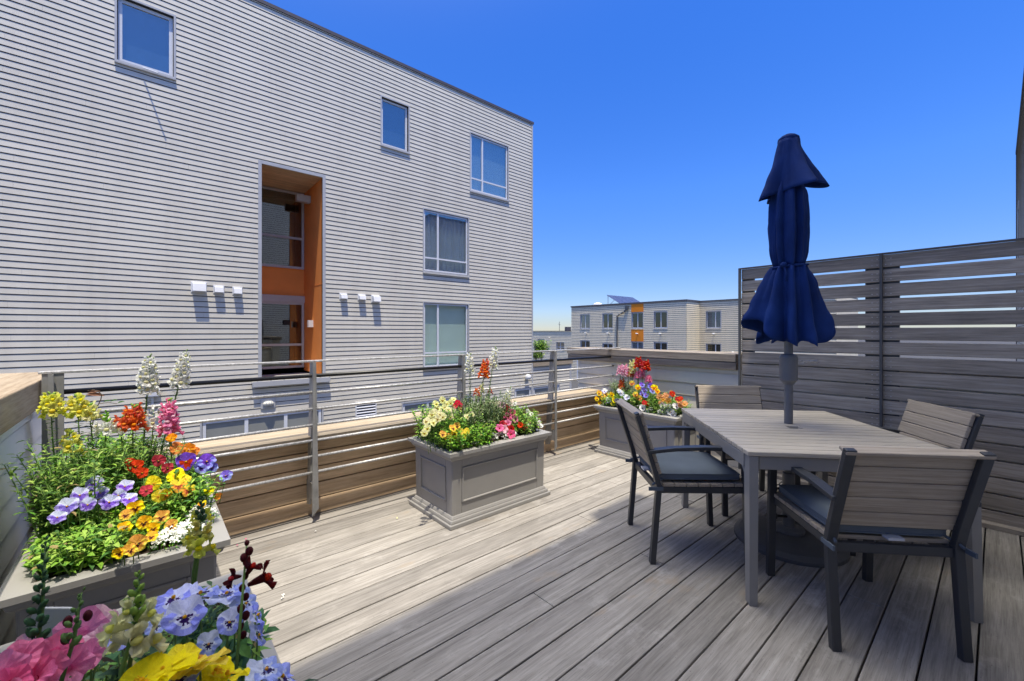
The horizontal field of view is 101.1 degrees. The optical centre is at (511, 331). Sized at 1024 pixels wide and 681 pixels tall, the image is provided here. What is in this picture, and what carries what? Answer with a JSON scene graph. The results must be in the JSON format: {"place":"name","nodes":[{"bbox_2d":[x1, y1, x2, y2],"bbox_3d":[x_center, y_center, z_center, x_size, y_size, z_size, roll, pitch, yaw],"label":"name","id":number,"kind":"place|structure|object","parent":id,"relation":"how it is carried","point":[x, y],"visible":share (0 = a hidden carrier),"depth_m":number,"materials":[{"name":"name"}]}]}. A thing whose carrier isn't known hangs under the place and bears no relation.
{"place":"outdoors","nodes":[
{"label":"outdoors","id":0,"kind":"place"},
{"bbox_2d":[0,0,533,456],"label":"apartment building","id":1,"kind":"structure","parent":0,"point":[203,182],"depth_m":9.41,"materials":[{"name":"paint"}]},
{"bbox_2d":[114,0,175,80],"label":"window","id":2,"kind":"structure","parent":1,"relation":"in","point":[144,36],"depth_m":8.41,"materials":[{"name":"glass"}]},
{"bbox_2d":[200,406,323,438],"bbox_3d":[-5.654,2.405,9.700,2.477,1.100,0.096,0,0,-41],"label":"window","id":3,"kind":"structure","parent":1,"relation":"in","point":[244,425],"depth_m":9.56,"materials":[{"name":"glass"}]},
{"bbox_2d":[262,186,303,269],"bbox_3d":[-6.556,-2.765,11.582,1.312,2.090,0.950,0,0,-41],"label":"entry window","id":4,"kind":"structure","parent":1,"relation":"in","point":[278,215],"depth_m":12.00,"materials":[{"name":"glass"}]},
{"bbox_2d":[262,301,303,368],"bbox_3d":[-6.556,0.090,11.582,1.312,1.780,0.950,0,0,-41],"label":"entry window","id":5,"kind":"structure","parent":1,"relation":"in","point":[278,339],"depth_m":11.98,"materials":[{"name":"glass"}]},
{"bbox_2d":[380,95,409,154],"bbox_3d":[-3.299,-5.746,11.793,0.870,1.396,0.240,0,0,-41],"label":"window","id":6,"kind":"structure","parent":1,"relation":"in","point":[394,116],"depth_m":11.90,"materials":[{"name":"glass"}]},
{"bbox_2d":[401,394,472,411],"bbox_3d":[-2.200,2.475,12.696,2.474,0.960,0.096,0,0,-41],"label":"window","id":7,"kind":"structure","parent":1,"relation":"in","point":[406,406],"depth_m":12.25,"materials":[{"name":"metal"}]},
{"bbox_2d":[422,301,468,369],"bbox_3d":[-2.020,0.118,12.876,1.649,2.018,0.200,0,0,-41],"label":"window","id":8,"kind":"structure","parent":1,"relation":"in","point":[445,325],"depth_m":12.95,"materials":[{"name":"glass"}]},
{"bbox_2d":[422,207,469,277],"bbox_3d":[-2.019,-2.670,12.875,1.649,1.918,0.196,0,0,-41],"label":"window","id":9,"kind":"structure","parent":1,"relation":"in","point":[445,247],"depth_m":12.92,"materials":[{"name":"glass"}]},
{"bbox_2d":[469,131,508,201],"bbox_3d":[-0.764,-5.406,13.965,1.635,1.927,0.200,0,0,-41],"label":"window","id":10,"kind":"structure","parent":1,"relation":"in","point":[489,158],"depth_m":14.07,"materials":[{"name":"glass"}]},
{"bbox_2d":[514,386,531,396],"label":"window","id":11,"kind":"structure","parent":1,"relation":"in","point":[522,391],"depth_m":14.93,"materials":[{"name":"metal"}]},
{"bbox_2d":[15,438,1023,680],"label":"deck floor","id":12,"kind":"structure","parent":0,"point":[565,580],"depth_m":2.06,"materials":[{"name":"grey wood"}]},
{"bbox_2d":[0,372,41,645],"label":"parapet","id":13,"kind":"structure","parent":12,"relation":"on","point":[20,398],"depth_m":1.80,"materials":[{"name":"paint"}]},
{"bbox_2d":[0,476,230,638],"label":"planter box","id":14,"kind":"object","parent":12,"relation":"on","point":[109,585],"visible":0.36,"depth_m":1.44,"materials":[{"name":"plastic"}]},
{"bbox_2d":[0,391,147,550],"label":"snapdragon","id":15,"kind":"object","parent":14,"relation":"on","point":[47,502],"visible":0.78,"depth_m":1.62,"materials":[{"name":"green plant"}]},
{"bbox_2d":[21,512,140,581],"bbox_3d":[-1.487,0.742,1.464,0.306,0.128,0.351,0,0,-41],"label":"leafy plant","id":16,"kind":"object","parent":14,"relation":"in","point":[72,553],"visible":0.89,"depth_m":1.42,"materials":[{"name":"green plant"}]},
{"bbox_2d":[32,410,140,514],"bbox_3d":[-1.797,0.569,1.827,0.298,0.483,0.481,0,0,-31],"label":"snapdragon","id":17,"kind":"object","parent":14,"relation":"on","point":[107,425],"visible":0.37,"depth_m":1.77,"materials":[{"name":"white plant"}]},
{"bbox_2d":[23,475,150,562],"bbox_3d":[-1.604,0.680,1.613,0.380,0.253,0.385,0,0,-41],"label":"pansy","id":18,"kind":"object","parent":14,"relation":"in","point":[64,508],"visible":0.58,"depth_m":1.57,"materials":[{"name":"purple plant"}]},
{"bbox_2d":[51,400,163,497],"bbox_3d":[-1.844,0.560,1.941,0.415,0.501,0.448,0,0,-41],"label":"snapdragon","id":19,"kind":"object","parent":14,"relation":"on","point":[97,415],"visible":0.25,"depth_m":1.92,"materials":[{"name":"beige plant"}]},
{"bbox_2d":[75,402,186,516],"bbox_3d":[-1.673,0.561,1.866,0.364,0.499,0.371,0,0,-41],"label":"snapdragon","id":20,"kind":"object","parent":14,"relation":"on","point":[134,417],"visible":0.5,"depth_m":1.84,"materials":[{"name":"plant"}]},
{"bbox_2d":[96,454,191,519],"bbox_3d":[-1.601,0.666,1.838,0.330,0.280,0.451,0,0,-41],"label":"pansy","id":21,"kind":"object","parent":14,"relation":"in","point":[140,475],"visible":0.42,"depth_m":1.76,"materials":[{"name":"red plant"}]},
{"bbox_2d":[101,500,188,565],"bbox_3d":[-1.373,0.726,1.582,0.283,0.167,0.372,0,0,-41],"label":"pansy","id":22,"kind":"object","parent":14,"relation":"in","point":[148,528],"visible":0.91,"depth_m":1.55,"materials":[{"name":"plant"}]},
{"bbox_2d":[128,353,168,475],"bbox_3d":[-1.746,0.456,1.991,0.233,0.708,0.332,0,0,-41],"label":"snapdragon","id":23,"kind":"object","parent":14,"relation":"on","point":[148,386],"visible":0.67,"depth_m":1.97,"materials":[{"name":"white plant"}]},
{"bbox_2d":[132,467,214,523],"bbox_3d":[-1.464,0.697,1.778,0.329,0.219,0.359,0,0,-41],"label":"pansy","id":24,"kind":"object","parent":14,"relation":"in","point":[156,499],"visible":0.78,"depth_m":1.74,"materials":[{"name":"yellow plant"}]},
{"bbox_2d":[152,349,202,474],"bbox_3d":[-1.691,0.449,2.111,0.253,0.724,0.319,0,0,-41],"label":"snapdragon","id":25,"kind":"object","parent":14,"relation":"on","point":[183,372],"visible":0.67,"depth_m":2.09,"materials":[{"name":"white plant"}]},
{"bbox_2d":[156,397,204,477],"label":"snapdragon","id":26,"kind":"object","parent":14,"relation":"on","point":[170,425],"visible":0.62,"depth_m":1.93,"materials":[{"name":"pink plant"}]},
{"bbox_2d":[147,496,219,554],"bbox_3d":[-1.290,0.763,1.707,0.182,0.094,0.399,0,0,-13],"label":"alyssum","id":27,"kind":"object","parent":14,"relation":"on","point":[180,531],"visible":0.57,"depth_m":1.58,"materials":[{"name":"white plant"}]},
{"bbox_2d":[147,433,222,499],"bbox_3d":[-1.513,0.630,1.919,0.236,0.352,0.265,0,0,25],"label":"pansy","id":28,"kind":"object","parent":14,"relation":"in","point":[174,446],"visible":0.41,"depth_m":1.90,"materials":[{"name":"orange plant"}]},
{"bbox_2d":[156,452,232,510],"bbox_3d":[-1.418,0.673,1.884,0.291,0.267,0.386,0,0,-41],"label":"pansy","id":29,"kind":"object","parent":14,"relation":"in","point":[205,463],"visible":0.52,"depth_m":1.89,"materials":[{"name":"purple plant"}]},
{"bbox_2d":[0,569,283,680],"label":"planter box","id":30,"kind":"object","parent":12,"relation":"on","point":[266,653],"visible":0.03,"depth_m":1.18,"materials":[{"name":"plastic"}]},
{"bbox_2d":[23,536,51,639],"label":"snapdragon","id":31,"kind":"object","parent":30,"relation":"on","point":[42,619],"visible":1,"depth_m":0.66,"materials":[{"name":"green plant"}]},
{"bbox_2d":[31,607,74,636],"bbox_3d":[-0.965,0.706,0.899,0.098,0.248,0.046,0,0,-12],"label":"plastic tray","id":32,"kind":"object","parent":30,"relation":"in","point":[58,615],"visible":0.23,"depth_m":0.89,"materials":[{"name":"plastic"}]},
{"bbox_2d":[0,604,121,680],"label":"petunia","id":33,"kind":"object","parent":30,"relation":"on","point":[22,658],"visible":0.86,"depth_m":0.66,"materials":[{"name":"pink plant"}]},
{"bbox_2d":[59,587,92,680],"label":"snapdragon","id":34,"kind":"object","parent":30,"relation":"on","point":[67,622],"visible":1,"depth_m":0.66,"materials":[{"name":"green plant"}]},
{"bbox_2d":[96,570,169,679],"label":"snapdragon","id":35,"kind":"object","parent":30,"relation":"on","point":[134,641],"visible":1,"depth_m":0.59,"materials":[{"name":"beige plant"}]},
{"bbox_2d":[119,642,250,680],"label":"pansy","id":36,"kind":"object","parent":30,"relation":"in","point":[177,661],"visible":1,"depth_m":0.60,"materials":[{"name":"yellow plant"}]},
{"bbox_2d":[128,496,259,658],"bbox_3d":[-0.722,0.585,0.959,0.259,0.442,0.399,0,0,-41],"label":"snapdragon","id":37,"kind":"object","parent":30,"relation":"on","point":[197,532],"visible":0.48,"depth_m":0.92,"materials":[{"name":"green plant"}]},
{"bbox_2d":[94,582,295,680],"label":"pansy","id":38,"kind":"object","parent":30,"relation":"in","point":[186,611],"visible":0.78,"depth_m":0.78,"materials":[{"name":"blue plant"}]},
{"bbox_2d":[223,540,315,680],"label":"snapdragon","id":39,"kind":"object","parent":30,"relation":"on","point":[264,576],"visible":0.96,"depth_m":0.79,"materials":[{"name":"red plant"}]},
{"bbox_2d":[30,388,608,535],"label":"front parapet","id":40,"kind":"structure","parent":12,"relation":"on","point":[243,510],"depth_m":3.09,"materials":[{"name":"paint"}]},
{"bbox_2d":[38,347,619,516],"bbox_3d":[-0.520,0.726,3.682,4.840,1.059,0.155,0,0,-41],"label":"metal railing","id":41,"kind":"object","parent":40,"relation":"attached to","point":[52,381],"visible":0.62,"depth_m":2.88,"materials":[{"name":"metal"}]},
{"bbox_2d":[86,389,123,438],"bbox_3d":[-2.042,0.419,2.092,0.179,0.272,0.034,0,0,-41],"label":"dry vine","id":42,"kind":"object","parent":41,"relation":"attached to","point":[92,392],"visible":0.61,"depth_m":2.09,"materials":[{"name":"brown plant"}]},
{"bbox_2d":[408,429,551,530],"bbox_3d":[-0.236,1.044,3.271,0.950,0.512,0.590,0,0,-41],"label":"planter box","id":43,"kind":"object","parent":12,"relation":"on","point":[461,488],"visible":0.84,"depth_m":3.01,"materials":[{"name":"plastic"}]},
{"bbox_2d":[411,396,482,453],"bbox_3d":[-0.537,0.632,3.062,0.598,0.348,0.596,0,0,-41],"label":"pansy","id":44,"kind":"object","parent":43,"relation":"in","point":[435,419],"visible":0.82,"depth_m":2.96,"materials":[{"name":"beige plant"}]},
{"bbox_2d":[448,400,462,413],"bbox_3d":[-0.465,0.663,3.235,0.207,0.286,0.212,0,0,-41],"label":"dianthus","id":45,"kind":"object","parent":43,"relation":"on","point":[457,403],"visible":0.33,"depth_m":3.21,"materials":[{"name":"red plant"}]},
{"bbox_2d":[432,421,496,451],"bbox_3d":[-0.342,0.714,2.983,0.492,0.185,0.374,0,0,-41],"label":"pansy","id":46,"kind":"object","parent":43,"relation":"in","point":[463,435],"visible":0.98,"depth_m":2.89,"materials":[{"name":"plant"}]},
{"bbox_2d":[448,352,496,439],"bbox_3d":[-0.315,0.484,3.213,0.348,0.657,0.421,0,0,-41],"label":"snapdragon","id":47,"kind":"object","parent":43,"relation":"on","point":[484,420],"visible":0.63,"depth_m":3.18,"materials":[{"name":"white plant"}]},
{"bbox_2d":[462,358,496,423],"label":"snapdragon","id":48,"kind":"object","parent":43,"relation":"on","point":[484,369],"visible":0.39,"depth_m":3.35,"materials":[{"name":"plant"}]},
{"bbox_2d":[465,346,515,434],"bbox_3d":[-0.181,0.465,3.324,0.344,0.698,0.438,0,0,-41],"label":"snapdragon","id":49,"kind":"object","parent":43,"relation":"on","point":[495,356],"visible":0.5,"depth_m":3.31,"materials":[{"name":"white plant"}]},
{"bbox_2d":[462,424,532,446],"bbox_3d":[-0.111,0.769,3.100,0.122,0.082,0.765,0,0,44],"label":"alyssum","id":50,"kind":"object","parent":43,"relation":"on","point":[498,434],"visible":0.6,"depth_m":3.11,"materials":[{"name":"white plant"}]},
{"bbox_2d":[499,386,512,424],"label":"snapdragon","id":51,"kind":"object","parent":43,"relation":"on","point":[508,392],"visible":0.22,"depth_m":3.47,"materials":[{"name":"white plant"}]},
{"bbox_2d":[495,401,527,438],"bbox_3d":[-0.074,0.678,3.321,0.354,0.257,0.413,0,0,-41],"label":"petunia","id":52,"kind":"object","parent":43,"relation":"in","point":[509,429],"visible":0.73,"depth_m":3.23,"materials":[{"name":"pink plant"}]},
{"bbox_2d":[498,401,542,434],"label":"pansy","id":53,"kind":"object","parent":43,"relation":"in","point":[532,419],"visible":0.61,"depth_m":3.38,"materials":[{"name":"white plant"}]},
{"bbox_2d":[593,404,698,461],"bbox_3d":[1.419,1.044,4.408,0.590,0.512,0.950,0,0,-41],"label":"planter box","id":54,"kind":"object","parent":12,"relation":"on","point":[613,441],"visible":0.34,"depth_m":4.33,"materials":[{"name":"plastic"}]},
{"bbox_2d":[594,390,623,406],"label":"pansy","id":55,"kind":"object","parent":54,"relation":"in","point":[609,394],"visible":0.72,"depth_m":4.53,"materials":[{"name":"yellow plant"}]},
{"bbox_2d":[602,388,634,406],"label":"pansy","id":56,"kind":"object","parent":54,"relation":"in","point":[626,398],"visible":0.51,"depth_m":4.45,"materials":[{"name":"white plant"}]},
{"bbox_2d":[608,378,634,397],"bbox_3d":[1.236,0.667,4.734,0.351,0.288,0.409,0,0,-5],"label":"green plant","id":57,"kind":"object","parent":54,"relation":"on","point":[615,388],"visible":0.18,"depth_m":4.68,"materials":[{"name":"green plant"}]},
{"bbox_2d":[618,369,633,398],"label":"snapdragon","id":58,"kind":"object","parent":54,"relation":"on","point":[621,383],"visible":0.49,"depth_m":4.60,"materials":[{"name":"plant"}]},
{"bbox_2d":[616,363,639,397],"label":"snapdragon","id":59,"kind":"object","parent":54,"relation":"on","point":[621,371],"visible":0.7,"depth_m":4.59,"materials":[{"name":"pink plant"}]},
{"bbox_2d":[624,359,636,395],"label":"snapdragon","id":60,"kind":"object","parent":54,"relation":"on","point":[630,367],"visible":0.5,"depth_m":4.51,"materials":[{"name":"beige plant"}]},
{"bbox_2d":[630,356,650,399],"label":"snapdragon","id":61,"kind":"object","parent":54,"relation":"on","point":[640,364],"visible":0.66,"depth_m":4.43,"materials":[{"name":"red plant"}]},
{"bbox_2d":[624,380,659,409],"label":"pansy","id":62,"kind":"object","parent":54,"relation":"in","point":[636,395],"visible":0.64,"depth_m":4.29,"materials":[{"name":"yellow plant"}]},
{"bbox_2d":[633,369,657,403],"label":"snapdragon","id":63,"kind":"object","parent":54,"relation":"on","point":[642,374],"visible":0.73,"depth_m":4.42,"materials":[{"name":"pink plant"}]},
{"bbox_2d":[634,405,666,413],"bbox_3d":[1.357,0.774,4.165,0.117,0.072,0.378,0,0,-41],"label":"alyssum","id":64,"kind":"object","parent":54,"relation":"on","point":[652,410],"visible":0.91,"depth_m":4.14,"materials":[{"name":"white plant"}]},
{"bbox_2d":[637,382,666,408],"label":"pansy","id":65,"kind":"object","parent":54,"relation":"in","point":[643,394],"visible":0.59,"depth_m":4.30,"materials":[{"name":"purple plant"}]},
{"bbox_2d":[629,396,678,416],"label":"pansy","id":66,"kind":"object","parent":54,"relation":"in","point":[669,410],"visible":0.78,"depth_m":4.09,"materials":[{"name":"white plant"}]},
{"bbox_2d":[642,391,691,416],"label":"pansy","id":67,"kind":"object","parent":54,"relation":"in","point":[672,394],"visible":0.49,"depth_m":4.00,"materials":[{"name":"red plant"}]},
{"bbox_2d":[655,390,688,416],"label":"pansy","id":68,"kind":"object","parent":54,"relation":"in","point":[667,399],"visible":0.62,"depth_m":4.02,"materials":[{"name":"orange plant"}]},
{"bbox_2d":[614,398,744,564],"bbox_3d":[1.017,0.876,2.601,0.653,0.850,0.538,0,0,1],"label":"dining chair","id":69,"kind":"object","parent":12,"relation":"on","point":[636,428],"visible":0.78,"depth_m":2.37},
{"bbox_2d":[625,451,739,490],"bbox_3d":[1.033,0.836,2.601,0.532,0.098,0.523,0,0,1],"label":"seat cushion","id":70,"kind":"object","parent":69,"relation":"on","point":[687,465],"visible":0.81,"depth_m":2.45,"materials":[{"name":"fabric"}]},
{"bbox_2d":[694,385,800,516],"bbox_3d":[1.779,0.876,3.255,0.538,0.850,0.653,0,0,7],"label":"dining chair","id":71,"kind":"object","parent":12,"relation":"on","point":[737,397],"visible":0.27,"depth_m":3.50,"materials":[{"name":"grey wood"}]},
{"bbox_2d":[734,471,849,567],"bbox_3d":[1.726,1.087,2.625,0.618,0.425,0.600,0,0,-41],"label":"umbrella base","id":72,"kind":"object","parent":12,"relation":"on","point":[797,543],"visible":0.49,"depth_m":2.50,"materials":[{"name":"black metal"}]},
{"bbox_2d":[741,133,835,472],"bbox_3d":[1.732,-0.177,2.625,0.462,2.095,0.431,0,0,-41],"label":"patio umbrella","id":73,"kind":"object","parent":72,"relation":"on","point":[788,307],"visible":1,"depth_m":2.54,"materials":[{"name":"fabric"}]},
{"bbox_2d":[681,408,983,623],"bbox_3d":[1.686,0.935,2.517,0.990,0.730,1.170,0,0,7],"label":"dining table","id":74,"kind":"object","parent":12,"relation":"on","point":[752,442],"visible":0.83,"depth_m":2.16,"materials":[{"name":"wood"}]},
{"bbox_2d":[738,238,1023,536],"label":"slatted fence","id":75,"kind":"object","parent":12,"relation":"on","point":[882,334],"visible":0.64,"depth_m":3.08,"materials":[{"name":"wood"}]},
{"bbox_2d":[766,446,996,662],"bbox_3d":[1.584,0.876,1.918,0.538,0.850,0.653,0,0,7],"label":"dining chair","id":76,"kind":"object","parent":12,"relation":"on","point":[930,488],"visible":0.9,"depth_m":1.69,"materials":[{"name":"grey wood"}]},
{"bbox_2d":[778,484,977,558],"bbox_3d":[1.585,0.836,1.934,0.523,0.098,0.532,0,0,7],"label":"seat cushion","id":77,"kind":"object","parent":76,"relation":"on","point":[813,501],"visible":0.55,"depth_m":1.77,"materials":[{"name":"grey fabric"}]},
{"bbox_2d":[808,399,984,555],"bbox_3d":[2.331,0.876,2.632,0.653,0.850,0.538,0,0,11],"label":"dining chair","id":78,"kind":"object","parent":12,"relation":"on","point":[972,421],"visible":0.17,"depth_m":2.52,"materials":[{"name":"grey wood"}]},
{"bbox_2d":[533,322,570,359],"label":"apartment block","id":79,"kind":"structure","parent":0,"point":[559,340],"depth_m":68.34,"materials":[{"name":"metal"}]},
{"bbox_2d":[556,342,564,349],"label":"window","id":80,"kind":"structure","parent":79,"relation":"in","point":[559,345],"depth_m":68.05,"materials":[{"name":"glass"}]},
{"bbox_2d":[265,0,1023,331],"label":"sky","id":81,"kind":"structure","parent":0,"point":[658,126],"materials":[{"name":"blue"}]},
{"bbox_2d":[571,298,857,380],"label":"rowhouse block","id":82,"kind":"structure","parent":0,"point":[695,325],"depth_m":40.09,"materials":[{"name":"beige paint"}]},
{"bbox_2d":[580,314,589,328],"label":"window","id":83,"kind":"structure","parent":82,"relation":"in","point":[584,318],"depth_m":47.16,"materials":[{"name":"glass"}]},
{"bbox_2d":[580,340,589,346],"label":"window","id":84,"kind":"structure","parent":82,"relation":"in","point":[583,343],"depth_m":47.57,"materials":[{"name":"glass"}]},
{"bbox_2d":[602,313,612,328],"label":"window","id":85,"kind":"structure","parent":82,"relation":"in","point":[607,318],"depth_m":45.26,"materials":[{"name":"glass"}]},
{"bbox_2d":[602,343,612,347],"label":"window","id":86,"kind":"structure","parent":82,"relation":"in","point":[605,345],"depth_m":45.26,"materials":[{"name":"glass"}]},
{"bbox_2d":[607,295,638,302],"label":"solar panel array","id":87,"kind":"object","parent":82,"relation":"on","point":[620,299],"visible":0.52,"depth_m":50.44,"materials":[{"name":"blue glass"}]},
{"bbox_2d":[631,312,643,328],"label":"window","id":88,"kind":"structure","parent":82,"relation":"in","point":[637,318],"depth_m":42.55,"materials":[{"name":"glass"}]},
{"bbox_2d":[631,341,643,348],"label":"window","id":89,"kind":"structure","parent":82,"relation":"in","point":[635,344],"depth_m":42.17,"materials":[{"name":"glass"}]},
{"bbox_2d":[654,311,667,328],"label":"window","id":90,"kind":"structure","parent":82,"relation":"in","point":[660,317],"depth_m":40.67,"materials":[{"name":"glass"}]},
{"bbox_2d":[654,342,667,349],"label":"window","id":91,"kind":"structure","parent":82,"relation":"in","point":[657,345],"depth_m":40.67,"materials":[{"name":"glass"}]},
{"bbox_2d":[706,310,721,328],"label":"window","id":92,"kind":"structure","parent":82,"relation":"in","point":[713,318],"depth_m":38.98,"materials":[{"name":"glass"}]},
{"bbox_2d":[706,343,721,351],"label":"window","id":93,"kind":"structure","parent":82,"relation":"in","point":[709,347],"depth_m":39.36,"materials":[{"name":"glass"}]},
{"bbox_2d":[571,340,1015,388],"bbox_3d":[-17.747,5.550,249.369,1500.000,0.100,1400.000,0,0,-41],"label":"ground","id":94,"kind":"structure","parent":0,"point":[574,384],"depth_m":97.46,"materials":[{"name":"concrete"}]},
{"bbox_2d":[533,360,572,393],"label":"terrace wall","id":95,"kind":"structure","parent":94,"relation":"on","point":[544,377],"depth_m":15.73,"materials":[{"name":"paint"}]},
{"bbox_2d":[533,350,544,359],"bbox_3d":[0.953,1.278,16.282,0.783,1.244,0.786,0,0,-41],"label":"shrub","id":96,"kind":"object","parent":95,"relation":"on","point":[536,355],"visible":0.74,"depth_m":16.17,"materials":[{"name":"green plant"}]},
{"bbox_2d":[533,340,549,352],"bbox_3d":[1.123,1.106,16.555,0.665,1.588,0.909,0,0,37],"label":"shrub","id":97,"kind":"object","parent":95,"relation":"on","point":[542,346],"visible":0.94,"depth_m":16.43,"materials":[{"name":"green plant"}]},
{"bbox_2d":[533,384,559,393],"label":"window","id":98,"kind":"structure","parent":95,"relation":"in","point":[536,389],"depth_m":15.57,"materials":[{"name":"glass"}]},
{"bbox_2d":[567,347,1023,539],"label":"parapet","id":99,"kind":"structure","parent":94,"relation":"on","point":[680,372],"depth_m":4.45,"materials":[{"name":"paint"}]},
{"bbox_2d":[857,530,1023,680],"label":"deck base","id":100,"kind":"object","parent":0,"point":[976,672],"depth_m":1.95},
{"bbox_2d":[1015,70,1023,361],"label":"neighbour house","id":101,"kind":"structure","parent":0,"point":[1019,152],"depth_m":13.95,"materials":[{"name":"paint"}]},
{"bbox_2d":[1017,201,1018,257],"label":"window","id":102,"kind":"structure","parent":101,"relation":"in","point":[1018,201],"depth_m":15.92,"materials":[{"name":"metal"}]}
]}

